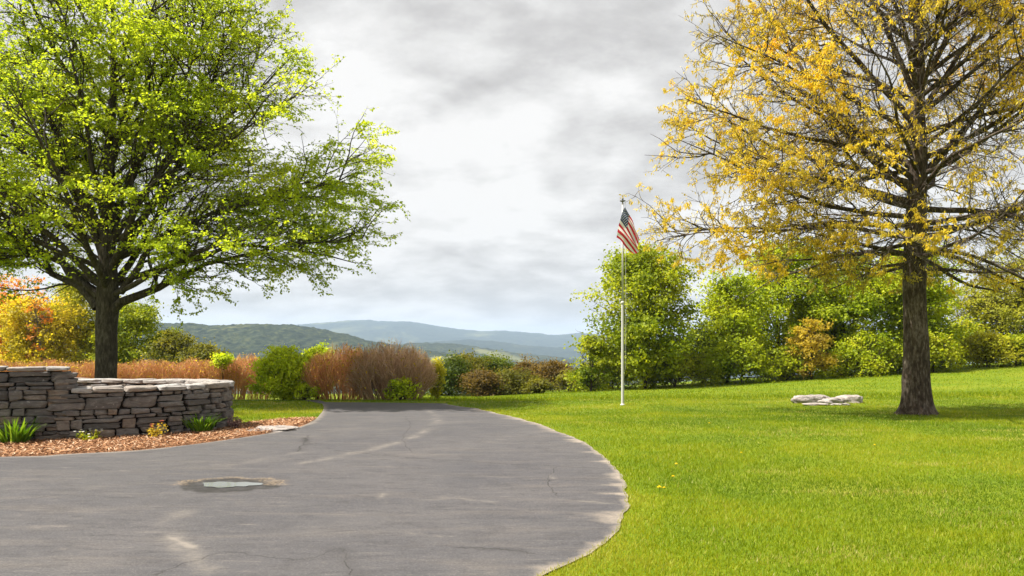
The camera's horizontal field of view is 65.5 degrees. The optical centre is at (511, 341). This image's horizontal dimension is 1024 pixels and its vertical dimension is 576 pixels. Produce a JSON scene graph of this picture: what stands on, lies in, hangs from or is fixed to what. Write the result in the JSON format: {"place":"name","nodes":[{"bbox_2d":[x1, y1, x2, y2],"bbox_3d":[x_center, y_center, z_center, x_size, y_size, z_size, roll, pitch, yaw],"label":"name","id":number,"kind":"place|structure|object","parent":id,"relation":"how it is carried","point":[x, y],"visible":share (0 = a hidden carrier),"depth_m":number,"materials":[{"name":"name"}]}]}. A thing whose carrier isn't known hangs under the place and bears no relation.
{"place":"outdoors","nodes":[
{"label":"outdoors","id":0,"kind":"place"},
{"bbox_2d":[0,400,629,575],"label":"driveway","id":1,"kind":"structure","parent":0,"point":[387,489],"depth_m":8.09,"materials":[{"name":"grey asphalt"}]},
{"bbox_2d":[203,481,262,487],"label":"puddle","id":2,"kind":"object","parent":1,"relation":"on","point":[220,484],"visible":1,"depth_m":9.08,"materials":[{"name":"grey liquid"}]},
{"bbox_2d":[3,323,631,393],"bbox_3d":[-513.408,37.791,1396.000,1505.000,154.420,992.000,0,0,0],"label":"wooded hill","id":3,"kind":"structure","parent":0,"point":[239,339],"depth_m":1339.21,"materials":[{"name":"green plant"}]},
{"bbox_2d":[0,0,1023,338],"label":"sky","id":4,"kind":"structure","parent":0,"point":[523,125],"materials":[{"name":"grey"}]},
{"bbox_2d":[395,342,690,382],"bbox_3d":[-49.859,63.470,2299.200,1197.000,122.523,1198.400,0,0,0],"label":"wooded hill","id":5,"kind":"structure","parent":0,"point":[446,347],"depth_m":2259.38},
{"bbox_2d":[297,320,951,363],"bbox_3d":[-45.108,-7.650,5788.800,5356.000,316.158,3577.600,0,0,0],"label":"mountain range","id":6,"kind":"structure","parent":0,"point":[403,332],"depth_m":5325.14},
{"bbox_2d":[423,339,826,377],"bbox_3d":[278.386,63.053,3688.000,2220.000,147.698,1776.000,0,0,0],"label":"mountain range","id":7,"kind":"structure","parent":0,"point":[567,352],"depth_m":3549.61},
{"bbox_2d":[230,359,1023,575],"bbox_3d":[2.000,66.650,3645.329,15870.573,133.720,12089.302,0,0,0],"label":"ground","id":8,"kind":"structure","parent":0,"point":[985,386],"depth_m":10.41,"materials":[{"name":"green plant"}]},
{"bbox_2d":[0,273,64,360],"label":"maple tree","id":9,"kind":"object","parent":8,"relation":"on","point":[11,286],"visible":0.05,"depth_m":61.42,"materials":[{"name":"orange plant"}]},
{"bbox_2d":[21,286,56,361],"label":"tree","id":10,"kind":"object","parent":8,"relation":"on","point":[45,320],"visible":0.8,"depth_m":53.75,"materials":[{"name":"orange plant"}]},
{"bbox_2d":[0,291,91,371],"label":"bush","id":11,"kind":"object","parent":8,"relation":"on","point":[18,344],"visible":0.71,"depth_m":54.78,"materials":[{"name":"yellow plant"}]},
{"bbox_2d":[41,281,126,365],"bbox_3d":[-32.451,-0.281,60.233,8.174,9.651,8.913,0,0,0],"label":"maple tree","id":12,"kind":"object","parent":8,"relation":"on","point":[77,297],"visible":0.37,"depth_m":58.64,"materials":[{"name":"yellow plant"}]},
{"bbox_2d":[82,298,182,370],"bbox_3d":[-27.468,0.208,58.035,7.381,7.774,6.845,0,0,0],"label":"maple tree","id":13,"kind":"object","parent":8,"relation":"on","point":[135,323],"visible":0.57,"depth_m":56.98,"materials":[{"name":"green plant"}]},
{"bbox_2d":[0,352,273,399],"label":"twig hedge","id":14,"kind":"object","parent":8,"relation":"on","point":[239,374],"visible":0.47,"depth_m":30.56,"materials":[{"name":"brown plant"}]},
{"bbox_2d":[0,416,315,456],"bbox_3d":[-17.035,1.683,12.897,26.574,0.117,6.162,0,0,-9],"label":"mulch bed","id":15,"kind":"object","parent":8,"relation":"on","point":[173,444],"visible":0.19,"depth_m":12.54,"materials":[{"name":"brown wood"}]},
{"bbox_2d":[0,416,47,443],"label":"daylily clump","id":16,"kind":"object","parent":15,"relation":"on","point":[16,436],"visible":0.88,"depth_m":12.62,"materials":[{"name":"green plant"}]},
{"bbox_2d":[74,429,103,440],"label":"flowering plant","id":17,"kind":"object","parent":15,"relation":"on","point":[86,437],"visible":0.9,"depth_m":13.07,"materials":[{"name":"green plant"}]},
{"bbox_2d":[0,366,234,440],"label":"stone wall","id":18,"kind":"structure","parent":15,"relation":"on","point":[65,402],"depth_m":13.43,"materials":[{"name":"grey stone"}]},
{"bbox_2d":[147,420,167,437],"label":"flowering plant","id":19,"kind":"object","parent":15,"relation":"on","point":[151,432],"visible":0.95,"depth_m":13.41,"materials":[{"name":"yellow plant"}]},
{"bbox_2d":[182,412,225,432],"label":"daylily clump","id":20,"kind":"object","parent":15,"relation":"on","point":[207,425],"visible":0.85,"depth_m":14.16,"materials":[{"name":"green plant"}]},
{"bbox_2d":[226,416,243,427],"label":"mauve plant","id":21,"kind":"object","parent":15,"relation":"on","point":[237,422],"visible":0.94,"depth_m":14.91,"materials":[{"name":"purple plant"}]},
{"bbox_2d":[248,425,298,431],"bbox_3d":[-4.437,1.618,14.703,0.919,0.074,0.849,0,0,0],"label":"flat stone","id":22,"kind":"object","parent":15,"relation":"on","point":[280,428],"visible":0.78,"depth_m":14.64,"materials":[{"name":"beige stone"}]},
{"bbox_2d":[137,329,198,366],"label":"shrub","id":23,"kind":"object","parent":8,"relation":"on","point":[164,343],"visible":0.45,"depth_m":54.41,"materials":[{"name":"green plant"}]},
{"bbox_2d":[171,337,233,375],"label":"shrub","id":24,"kind":"object","parent":8,"relation":"on","point":[200,351],"visible":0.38,"depth_m":53.33,"materials":[{"name":"green plant"}]},
{"bbox_2d":[0,0,410,378],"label":"linden tree","id":25,"kind":"object","parent":8,"relation":"on","point":[60,158],"visible":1,"depth_m":23.80,"materials":[{"name":"green plant"}]},
{"bbox_2d":[208,352,234,379],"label":"leafy shrub","id":26,"kind":"object","parent":8,"relation":"on","point":[224,359],"visible":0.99,"depth_m":30.28,"materials":[{"name":"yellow plant"}]},
{"bbox_2d":[244,343,315,399],"bbox_3d":[-8.252,1.179,28.491,2.616,2.225,2.430,0,0,-44],"label":"leafy shrub","id":27,"kind":"object","parent":8,"relation":"on","point":[283,367],"visible":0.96,"depth_m":28.07,"materials":[{"name":"green plant"}]},
{"bbox_2d":[289,383,319,399],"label":"leafy shrub","id":28,"kind":"object","parent":8,"relation":"on","point":[302,392],"visible":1,"depth_m":27.82,"materials":[{"name":"green plant"}]},
{"bbox_2d":[299,340,340,399],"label":"leafy shrub","id":29,"kind":"object","parent":8,"relation":"on","point":[318,349],"visible":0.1,"depth_m":30.08,"materials":[{"name":"green plant"}]},
{"bbox_2d":[299,344,378,399],"bbox_3d":[-6.183,1.085,29.017,3.079,2.262,2.620,0,0,0],"label":"twig shrub","id":30,"kind":"object","parent":8,"relation":"on","point":[322,374],"visible":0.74,"depth_m":28.50,"materials":[{"name":"brown plant"}]},
{"bbox_2d":[343,337,440,399],"bbox_3d":[-4.361,1.031,28.977,3.523,2.391,3.202,0,0,0],"label":"twig shrub","id":31,"kind":"object","parent":8,"relation":"on","point":[384,366],"visible":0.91,"depth_m":28.23,"materials":[{"name":"brown plant"}]},
{"bbox_2d":[375,376,421,400],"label":"leafy shrub","id":32,"kind":"object","parent":8,"relation":"on","point":[400,387],"visible":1,"depth_m":27.48,"materials":[{"name":"green plant"}]},
{"bbox_2d":[427,357,446,398],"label":"leafy shrub","id":33,"kind":"object","parent":8,"relation":"on","point":[435,391],"visible":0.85,"depth_m":29.89,"materials":[{"name":"green plant"}]},
{"bbox_2d":[418,350,479,395],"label":"bush","id":34,"kind":"object","parent":8,"relation":"on","point":[455,367],"visible":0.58,"depth_m":51.42,"materials":[{"name":"green plant"}]},
{"bbox_2d":[447,348,492,393],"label":"bush","id":35,"kind":"object","parent":8,"relation":"on","point":[477,361],"visible":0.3,"depth_m":57.55,"materials":[{"name":"green plant"}]},
{"bbox_2d":[455,364,509,396],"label":"bush","id":36,"kind":"object","parent":8,"relation":"on","point":[479,381],"visible":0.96,"depth_m":49.25,"materials":[{"name":"brown plant"}]},
{"bbox_2d":[475,350,523,390],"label":"bush","id":37,"kind":"object","parent":8,"relation":"on","point":[496,361],"visible":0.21,"depth_m":61.64,"materials":[{"name":"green plant"}]},
{"bbox_2d":[487,363,548,394],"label":"bush","id":38,"kind":"object","parent":8,"relation":"on","point":[516,380],"visible":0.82,"depth_m":50.16,"materials":[{"name":"green plant"}]},
{"bbox_2d":[505,353,545,386],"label":"bush","id":39,"kind":"object","parent":8,"relation":"on","point":[522,364],"visible":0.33,"depth_m":57.51,"materials":[{"name":"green plant"}]},
{"bbox_2d":[520,377,557,393],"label":"bush","id":40,"kind":"object","parent":8,"relation":"on","point":[538,386],"visible":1,"depth_m":48.77,"materials":[{"name":"green plant"}]},
{"bbox_2d":[525,356,576,389],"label":"bush","id":41,"kind":"object","parent":8,"relation":"on","point":[552,368],"visible":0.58,"depth_m":52.61,"materials":[{"name":"brown plant"}]},
{"bbox_2d":[550,368,589,392],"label":"bush","id":42,"kind":"object","parent":8,"relation":"on","point":[562,384],"visible":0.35,"depth_m":49.75,"materials":[{"name":"green plant"}]},
{"bbox_2d":[563,333,619,391],"bbox_3d":[4.760,1.246,46.669,3.612,3.537,2.957,0,0,0],"label":"shrub","id":43,"kind":"object","parent":8,"relation":"on","point":[582,374],"visible":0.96,"depth_m":46.31,"materials":[{"name":"green plant"}]},
{"bbox_2d":[565,349,639,391],"bbox_3d":[5.937,1.563,49.768,5.481,3.390,6.122,0,0,0],"label":"bush","id":44,"kind":"object","parent":8,"relation":"on","point":[616,378],"visible":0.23,"depth_m":48.60,"materials":[{"name":"green plant"}]},
{"bbox_2d":[620,198,625,405],"bbox_3d":[3.376,-1.184,24.261,0.188,6.368,0.180,0,0,0],"label":"flagpole","id":45,"kind":"object","parent":8,"relation":"on","point":[622,348],"visible":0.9,"depth_m":24.23,"materials":[{"name":"white metal"}]},
{"bbox_2d":[617,208,638,253],"bbox_3d":[3.510,-3.356,24.123,0.689,1.414,0.237,0,0,0],"label":"flag","id":46,"kind":"object","parent":45,"relation":"attached to","point":[627,236],"visible":0.99,"depth_m":24.14,"materials":[{"name":"fabric"}]},
{"bbox_2d":[563,239,709,388],"bbox_3d":[7.119,-1.539,46.513,8.503,9.029,8.952,0,0,0],"label":"maple tree","id":47,"kind":"object","parent":8,"relation":"on","point":[648,316],"visible":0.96,"depth_m":45.17,"materials":[{"name":"green plant"}]},
{"bbox_2d":[618,364,699,388],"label":"bush","id":48,"kind":"object","parent":8,"relation":"on","point":[651,382],"visible":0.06,"depth_m":48.75,"materials":[{"name":"green plant"}]},
{"bbox_2d":[639,334,726,386],"bbox_3d":[9.768,1.191,46.649,5.260,3.412,5.048,0,0,0],"label":"shrub","id":49,"kind":"object","parent":8,"relation":"on","point":[667,375],"visible":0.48,"depth_m":46.03,"materials":[{"name":"green plant"}]},
{"bbox_2d":[682,320,720,382],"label":"shrub","id":50,"kind":"object","parent":8,"relation":"on","point":[703,338],"visible":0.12,"depth_m":49.48,"materials":[{"name":"green plant"}]},
{"bbox_2d":[684,346,733,383],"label":"bush","id":51,"kind":"object","parent":8,"relation":"on","point":[697,362],"visible":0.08,"depth_m":48.95,"materials":[{"name":"green plant"}]},
{"bbox_2d":[685,262,776,382],"bbox_3d":[13.141,-1.089,48.634,5.937,7.489,6.109,0,0,-15],"label":"maple tree","id":52,"kind":"object","parent":8,"relation":"on","point":[731,314],"visible":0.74,"depth_m":48.19,"materials":[{"name":"green plant"}]},
{"bbox_2d":[692,329,792,384],"bbox_3d":[13.467,1.081,46.572,5.702,3.589,4.453,0,0,-27],"label":"shrub","id":53,"kind":"object","parent":8,"relation":"on","point":[749,361],"visible":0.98,"depth_m":46.18,"materials":[{"name":"green plant"}]},
{"bbox_2d":[743,346,812,380],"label":"bush","id":54,"kind":"object","parent":8,"relation":"on","point":[780,361],"visible":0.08,"depth_m":48.23,"materials":[{"name":"green plant"}]},
{"bbox_2d":[763,340,819,380],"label":"shrub","id":55,"kind":"object","parent":8,"relation":"on","point":[788,369],"visible":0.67,"depth_m":47.52,"materials":[{"name":"green plant"}]},
{"bbox_2d":[734,237,851,377],"bbox_3d":[17.502,-2.285,52.073,9.062,9.522,9.785,0,0,0],"label":"maple tree","id":56,"kind":"object","parent":8,"relation":"on","point":[783,304],"visible":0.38,"depth_m":50.59,"materials":[{"name":"green plant"}]},
{"bbox_2d":[776,317,843,379],"bbox_3d":[17.788,0.440,47.446,3.612,3.806,3.235,0,0,0],"label":"bronze sapling","id":57,"kind":"object","parent":8,"relation":"on","point":[806,341],"visible":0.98,"depth_m":46.99,"materials":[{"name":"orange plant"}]},
{"bbox_2d":[791,394,830,403],"bbox_3d":[9.464,1.840,25.273,1.359,0.312,0.692,0,0,-11],"label":"boulder","id":58,"kind":"object","parent":8,"relation":"on","point":[811,398],"visible":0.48,"depth_m":24.99,"materials":[{"name":"grey stone"}]},
{"bbox_2d":[802,403,829,405],"bbox_3d":[9.284,1.909,24.254,0.918,0.082,0.408,0,0,0],"label":"flat stone","id":59,"kind":"object","parent":8,"relation":"on","point":[816,404],"visible":0.88,"depth_m":24.11,"materials":[{"name":"grey stone"}]},
{"bbox_2d":[619,0,1023,415],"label":"oak tree","id":60,"kind":"object","parent":8,"relation":"on","point":[916,183],"visible":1,"depth_m":19.32,"materials":[{"name":"yellow plant"}]},
{"bbox_2d":[802,324,847,359],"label":"shrub","id":61,"kind":"object","parent":8,"relation":"on","point":[831,337],"visible":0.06,"depth_m":51.44,"materials":[{"name":"green plant"}]},
{"bbox_2d":[817,397,842,403],"bbox_3d":[10.010,1.874,25.114,0.889,0.212,0.542,0,0,0],"label":"boulder","id":62,"kind":"object","parent":8,"relation":"on","point":[831,400],"visible":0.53,"depth_m":24.93,"materials":[{"name":"grey stone"}]},
{"bbox_2d":[830,403,850,405],"bbox_3d":[9.992,1.917,24.267,0.654,0.067,0.359,0,0,0],"label":"flat stone","id":63,"kind":"object","parent":8,"relation":"on","point":[837,404],"visible":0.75,"depth_m":24.16,"materials":[{"name":"grey stone"}]},
{"bbox_2d":[813,343,872,376],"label":"bush","id":64,"kind":"object","parent":8,"relation":"on","point":[834,367],"visible":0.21,"depth_m":48.66,"materials":[{"name":"green plant"}]},
{"bbox_2d":[785,246,902,362],"bbox_3d":[21.726,-2.102,51.118,8.041,8.553,8.979,0,0,19],"label":"maple tree","id":65,"kind":"object","parent":8,"relation":"on","point":[862,308],"visible":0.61,"depth_m":49.19,"materials":[{"name":"green plant"}]},
{"bbox_2d":[835,395,862,402],"bbox_3d":[10.733,1.848,25.394,0.918,0.293,0.606,0,0,15],"label":"boulder","id":66,"kind":"object","parent":8,"relation":"on","point":[852,398],"visible":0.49,"depth_m":25.15,"materials":[{"name":"grey stone"}]},
{"bbox_2d":[824,325,902,377],"bbox_3d":[21.398,0.674,48.196,5.489,3.267,4.775,0,0,0],"label":"shrub","id":67,"kind":"object","parent":8,"relation":"on","point":[865,360],"visible":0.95,"depth_m":47.67,"materials":[{"name":"green plant"}]},
{"bbox_2d":[880,341,902,372],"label":"bush","id":68,"kind":"object","parent":8,"relation":"on","point":[898,362],"visible":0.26,"depth_m":48.56,"materials":[{"name":"green plant"}]},
{"bbox_2d":[865,242,987,372],"bbox_3d":[25.285,-2.170,49.968,6.576,8.510,7.283,0,0,-44],"label":"maple tree","id":69,"kind":"object","parent":8,"relation":"on","point":[937,296],"visible":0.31,"depth_m":48.95,"materials":[{"name":"green plant"}]},
{"bbox_2d":[899,331,968,371],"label":"shrub","id":70,"kind":"object","parent":8,"relation":"on","point":[944,362],"visible":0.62,"depth_m":47.22,"materials":[{"name":"green plant"}]},
{"bbox_2d":[947,283,975,325],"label":"bare tree","id":71,"kind":"object","parent":8,"relation":"on","point":[960,314],"visible":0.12,"depth_m":60.17,"materials":[{"name":"grey plant"}]},
{"bbox_2d":[938,313,989,364],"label":"shrub","id":72,"kind":"object","parent":8,"relation":"on","point":[968,326],"visible":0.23,"depth_m":54.25,"materials":[{"name":"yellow plant"}]},
{"bbox_2d":[944,248,1023,364],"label":"willow tree","id":73,"kind":"object","parent":8,"relation":"on","point":[1000,314],"visible":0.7,"depth_m":57.61,"materials":[{"name":"green plant"}]},
{"bbox_2d":[954,326,1023,367],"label":"shrub","id":74,"kind":"object","parent":8,"relation":"on","point":[974,343],"visible":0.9,"depth_m":49.55,"materials":[{"name":"green plant"}]},
{"bbox_2d":[962,329,1023,366],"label":"bush","id":75,"kind":"object","parent":8,"relation":"on","point":[1020,344],"visible":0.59,"depth_m":49.25,"materials":[{"name":"green plant"}]},
{"bbox_2d":[416,365,1023,400],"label":"meadow grass","id":76,"kind":"structure","parent":0,"point":[704,395],"depth_m":35.29,"materials":[{"name":"green plant"}]}
]}

